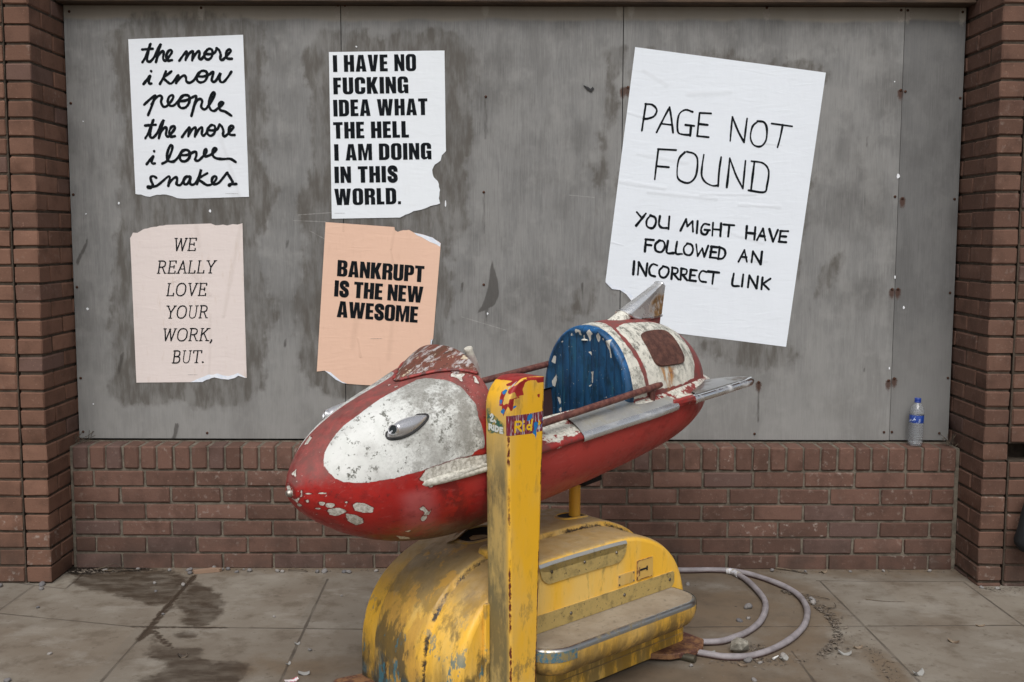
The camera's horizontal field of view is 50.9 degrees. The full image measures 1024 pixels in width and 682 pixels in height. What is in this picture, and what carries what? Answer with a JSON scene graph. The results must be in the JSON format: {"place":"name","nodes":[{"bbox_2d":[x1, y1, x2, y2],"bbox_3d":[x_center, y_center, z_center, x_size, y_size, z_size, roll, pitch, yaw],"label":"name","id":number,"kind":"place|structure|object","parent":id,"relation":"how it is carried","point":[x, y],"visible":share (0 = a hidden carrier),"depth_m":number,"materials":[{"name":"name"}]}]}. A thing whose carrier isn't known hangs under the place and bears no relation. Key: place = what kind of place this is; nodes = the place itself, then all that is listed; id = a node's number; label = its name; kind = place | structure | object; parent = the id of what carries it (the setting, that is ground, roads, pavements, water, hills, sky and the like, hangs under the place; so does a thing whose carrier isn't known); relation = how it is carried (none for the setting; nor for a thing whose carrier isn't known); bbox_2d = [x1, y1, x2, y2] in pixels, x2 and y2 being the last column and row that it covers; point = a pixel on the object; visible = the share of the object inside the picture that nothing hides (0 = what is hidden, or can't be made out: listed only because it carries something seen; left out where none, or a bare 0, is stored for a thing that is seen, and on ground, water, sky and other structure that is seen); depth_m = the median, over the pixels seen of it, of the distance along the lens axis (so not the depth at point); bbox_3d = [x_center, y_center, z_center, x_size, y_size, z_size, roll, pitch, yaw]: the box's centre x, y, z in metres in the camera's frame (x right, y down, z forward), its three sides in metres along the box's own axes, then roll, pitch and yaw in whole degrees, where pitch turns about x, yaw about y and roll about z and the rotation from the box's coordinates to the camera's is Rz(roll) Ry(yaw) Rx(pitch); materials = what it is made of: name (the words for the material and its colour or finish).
{"place":"outdoors","nodes":[
{"label":"outdoors","id":0,"kind":"place"},
{"bbox_2d":[0,566,1023,681],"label":"pavement","id":1,"kind":"structure","parent":0,"point":[114,626],"depth_m":4.09,"materials":[{"name":"grey concrete"}]},
{"bbox_2d":[3,0,82,582],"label":"brick pillar","id":2,"kind":"structure","parent":1,"relation":"on","point":[38,142],"depth_m":4.54,"materials":[{"name":"brown brick"}]},
{"bbox_2d":[104,569,138,570],"bbox_3d":[-1.725,1.012,4.754,0.151,0.006,0.008,0,6,-5],"label":"twig","id":3,"kind":"object","parent":1,"relation":"on","point":[121,569],"visible":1,"depth_m":4.75,"materials":[{"name":"brown wood"}]},
{"bbox_2d":[192,567,221,573],"bbox_3d":[-1.344,1.012,4.747,0.126,0.014,0.033,-2,6,-17],"label":"brick sliver","id":4,"kind":"object","parent":1,"relation":"on","point":[206,570],"visible":1,"depth_m":4.74,"materials":[{"name":"brown"}]},
{"bbox_2d":[284,677,298,681],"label":"wrapper","id":5,"kind":"object","parent":1,"relation":"on","point":[295,679],"visible":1,"depth_m":3.59,"materials":[{"name":"white paper"}]},
{"bbox_2d":[298,671,309,675],"bbox_3d":[-0.706,1.125,3.649,0.038,0.012,0.022,-1,6,-11],"label":"paper scrap","id":6,"kind":"object","parent":1,"relation":"on","point":[303,673],"visible":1,"depth_m":3.65,"materials":[{"name":"grey paper"}]},
{"bbox_2d":[70,438,959,569],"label":"brick wall","id":7,"kind":"structure","parent":1,"relation":"on","point":[736,504],"depth_m":4.79,"materials":[{"name":"brown brick"}]},
{"bbox_2d":[73,430,94,443],"bbox_3d":[-1.927,0.427,4.811,0.121,0.059,0.068,-2,6,-20],"label":"dry weed","id":8,"kind":"object","parent":7,"relation":"on","point":[80,440],"visible":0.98,"depth_m":4.81,"materials":[{"name":"brown plant"}]},
{"bbox_2d":[63,5,345,438],"bbox_3d":[-1.350,-0.513,4.775,1.203,1.915,0.022,0,6,0],"label":"grey board","id":9,"kind":"object","parent":7,"relation":"on","point":[282,214],"visible":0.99,"depth_m":4.76,"materials":[{"name":"grey wood"}]},
{"bbox_2d":[128,35,248,198],"bbox_3d":[-1.417,-0.981,4.719,0.512,0.709,0.003,0,6,0],"label":"poster","id":10,"kind":"object","parent":9,"relation":"attached to","point":[188,108],"visible":1,"depth_m":4.72,"materials":[{"name":"white paper"}]},
{"bbox_2d":[130,224,246,382],"bbox_3d":[-1.442,-0.167,4.800,0.503,0.713,0.002,0,6,0],"label":"poster","id":11,"kind":"object","parent":9,"relation":"attached to","point":[188,300],"visible":1,"depth_m":4.80,"materials":[{"name":"beige paper"}]},
{"bbox_2d":[341,5,622,400],"bbox_3d":[-0.132,-0.514,4.776,1.226,1.921,0.022,0,6,0],"label":"grey board","id":12,"kind":"object","parent":7,"relation":"on","point":[525,171],"visible":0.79,"depth_m":4.74,"materials":[{"name":"grey wood"}]},
{"bbox_2d":[317,222,440,384],"bbox_3d":[-0.596,-0.157,4.801,0.558,0.741,0.002,0,6,0],"label":"poster","id":13,"kind":"object","parent":12,"relation":"attached to","point":[378,301],"visible":0.99,"depth_m":4.80,"materials":[{"name":"orange paper"}]},
{"bbox_2d":[329,51,445,218],"bbox_3d":[-0.545,-0.904,4.727,0.509,0.730,0.002,0,6,0],"label":"poster","id":14,"kind":"object","parent":12,"relation":"attached to","point":[387,131],"visible":1,"depth_m":4.72,"materials":[{"name":"white paper"}]},
{"bbox_2d":[56,0,975,9],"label":"timber beam","id":15,"kind":"structure","parent":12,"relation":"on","point":[778,3],"depth_m":4.62,"materials":[{"name":"black wood"}]},
{"bbox_2d":[341,10,623,154],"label":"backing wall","id":16,"kind":"structure","parent":7,"relation":"on","point":[622,72],"depth_m":4.78,"materials":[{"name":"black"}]},
{"bbox_2d":[620,6,904,439],"bbox_3d":[1.095,-0.508,4.774,1.221,1.918,0.022,0,6,0],"label":"grey board","id":17,"kind":"object","parent":7,"relation":"on","point":[825,373],"visible":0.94,"depth_m":4.77,"materials":[{"name":"grey wood"}]},
{"bbox_2d":[605,47,825,346],"bbox_3d":[0.893,-0.627,4.754,0.953,1.312,0.002,0,6,0],"label":"poster","id":18,"kind":"object","parent":17,"relation":"attached to","point":[716,163],"visible":0.98,"depth_m":4.75,"materials":[{"name":"white paper"}]},
{"bbox_2d":[907,398,924,445],"bbox_3d":[1.806,0.360,4.805,0.066,0.213,0.066,2,6,0],"label":"plastic bottle","id":19,"kind":"object","parent":7,"relation":"on","point":[916,422],"visible":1,"depth_m":4.78,"materials":[{"name":"white"}]},
{"bbox_2d":[889,8,965,439],"bbox_3d":[1.841,-0.501,4.779,0.264,1.906,0.022,0,6,0],"label":"grey board","id":20,"kind":"object","parent":7,"relation":"on","point":[931,109],"visible":0.98,"depth_m":4.77,"materials":[{"name":"grey wood"}]},
{"bbox_2d":[939,433,957,445],"bbox_3d":[1.962,0.438,4.803,0.101,0.059,0.076,-2,6,-21],"label":"dry weed","id":21,"kind":"object","parent":7,"relation":"on","point":[949,442],"visible":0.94,"depth_m":4.80,"materials":[{"name":"brown plant"}]},
{"bbox_2d":[285,281,754,681],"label":"kiddie ride","id":22,"kind":"object","parent":1,"relation":"on","point":[451,463],"visible":1,"depth_m":3.31,"materials":[{"name":"metal"}]},
{"bbox_2d":[17,568,1023,681],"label":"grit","id":23,"kind":"object","parent":1,"relation":"on","point":[84,570],"visible":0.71,"depth_m":4.75,"materials":[{"name":"grey gravel"}]},
{"bbox_2d":[730,637,748,652],"bbox_3d":[0.816,1.091,3.853,0.066,0.060,0.069,1,6,11],"label":"rock","id":24,"kind":"object","parent":1,"relation":"on","point":[739,645],"visible":0.97,"depth_m":3.83,"materials":[{"name":"grey stone"}]},
{"bbox_2d":[678,567,810,660],"bbox_3d":[0.846,1.053,4.335,0.727,0.030,1.069,-2,6,-17],"label":"hose","id":25,"kind":"object","parent":1,"relation":"on","point":[743,575],"visible":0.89,"depth_m":4.11,"materials":[{"name":"rubber"}]},
{"bbox_2d":[743,657,751,662],"bbox_3d":[0.826,1.116,3.763,0.032,0.019,0.027,-20,6,-8],"label":"pebble","id":26,"kind":"object","parent":1,"relation":"on","point":[748,659],"visible":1,"depth_m":3.76,"materials":[{"name":"grey stone"}]},
{"bbox_2d":[744,603,752,608],"bbox_3d":[0.944,1.060,4.301,0.030,0.024,0.034,4,7,31],"label":"pebble","id":27,"kind":"object","parent":1,"relation":"on","point":[748,606],"visible":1,"depth_m":4.29,"materials":[{"name":"grey stone"}]},
{"bbox_2d":[779,654,788,659],"bbox_3d":[0.954,1.114,3.783,0.030,0.019,0.022,-4,7,-34],"label":"plastic scrap","id":28,"kind":"object","parent":1,"relation":"on","point":[785,657],"visible":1,"depth_m":3.79,"materials":[{"name":"grey plastic"}]},
{"bbox_2d":[776,567,807,573],"bbox_3d":[1.241,1.018,4.773,0.142,0.009,0.013,4,7,31],"label":"twig","id":29,"kind":"object","parent":1,"relation":"on","point":[790,570],"visible":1,"depth_m":4.78,"materials":[{"name":"brown wood"}]},
{"bbox_2d":[697,589,901,681],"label":"litter","id":30,"kind":"object","parent":1,"relation":"on","point":[832,622],"visible":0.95,"depth_m":3.90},
{"bbox_2d":[838,649,851,655],"bbox_3d":[1.184,1.109,3.828,0.045,0.022,0.008,1,6,9],"label":"peel","id":31,"kind":"object","parent":1,"relation":"on","point":[847,653],"visible":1,"depth_m":3.83,"materials":[{"name":"grey"}]},
{"bbox_2d":[912,668,923,675],"bbox_3d":[1.379,1.126,3.653,0.040,0.026,0.018,-3,6,-28],"label":"flake","id":32,"kind":"object","parent":1,"relation":"on","point":[921,672],"visible":1,"depth_m":3.65,"materials":[{"name":"grey"}]},
{"bbox_2d":[946,0,1023,585],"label":"brick pillar","id":33,"kind":"structure","parent":1,"relation":"on","point":[988,193],"depth_m":4.54,"materials":[{"name":"brown brick"}]},
{"bbox_2d":[999,81,1023,585],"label":"brick wall","id":34,"kind":"structure","parent":1,"relation":"on","point":[1012,568],"depth_m":4.52,"materials":[{"name":"brown brick"}]},
{"bbox_2d":[1013,504,1023,551],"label":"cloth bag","id":35,"kind":"object","parent":34,"relation":"hanging from","point":[1018,538],"visible":1,"depth_m":4.47,"materials":[{"name":"black fabric"}]},
{"label":"ground","id":36,"kind":"structure","parent":0,"visible":0},
{"bbox_2d":[0,0,28,582],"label":"brick wall","id":37,"kind":"structure","parent":36,"relation":"on","point":[13,550],"depth_m":4.51,"materials":[{"name":"brown brick"}]}
]}

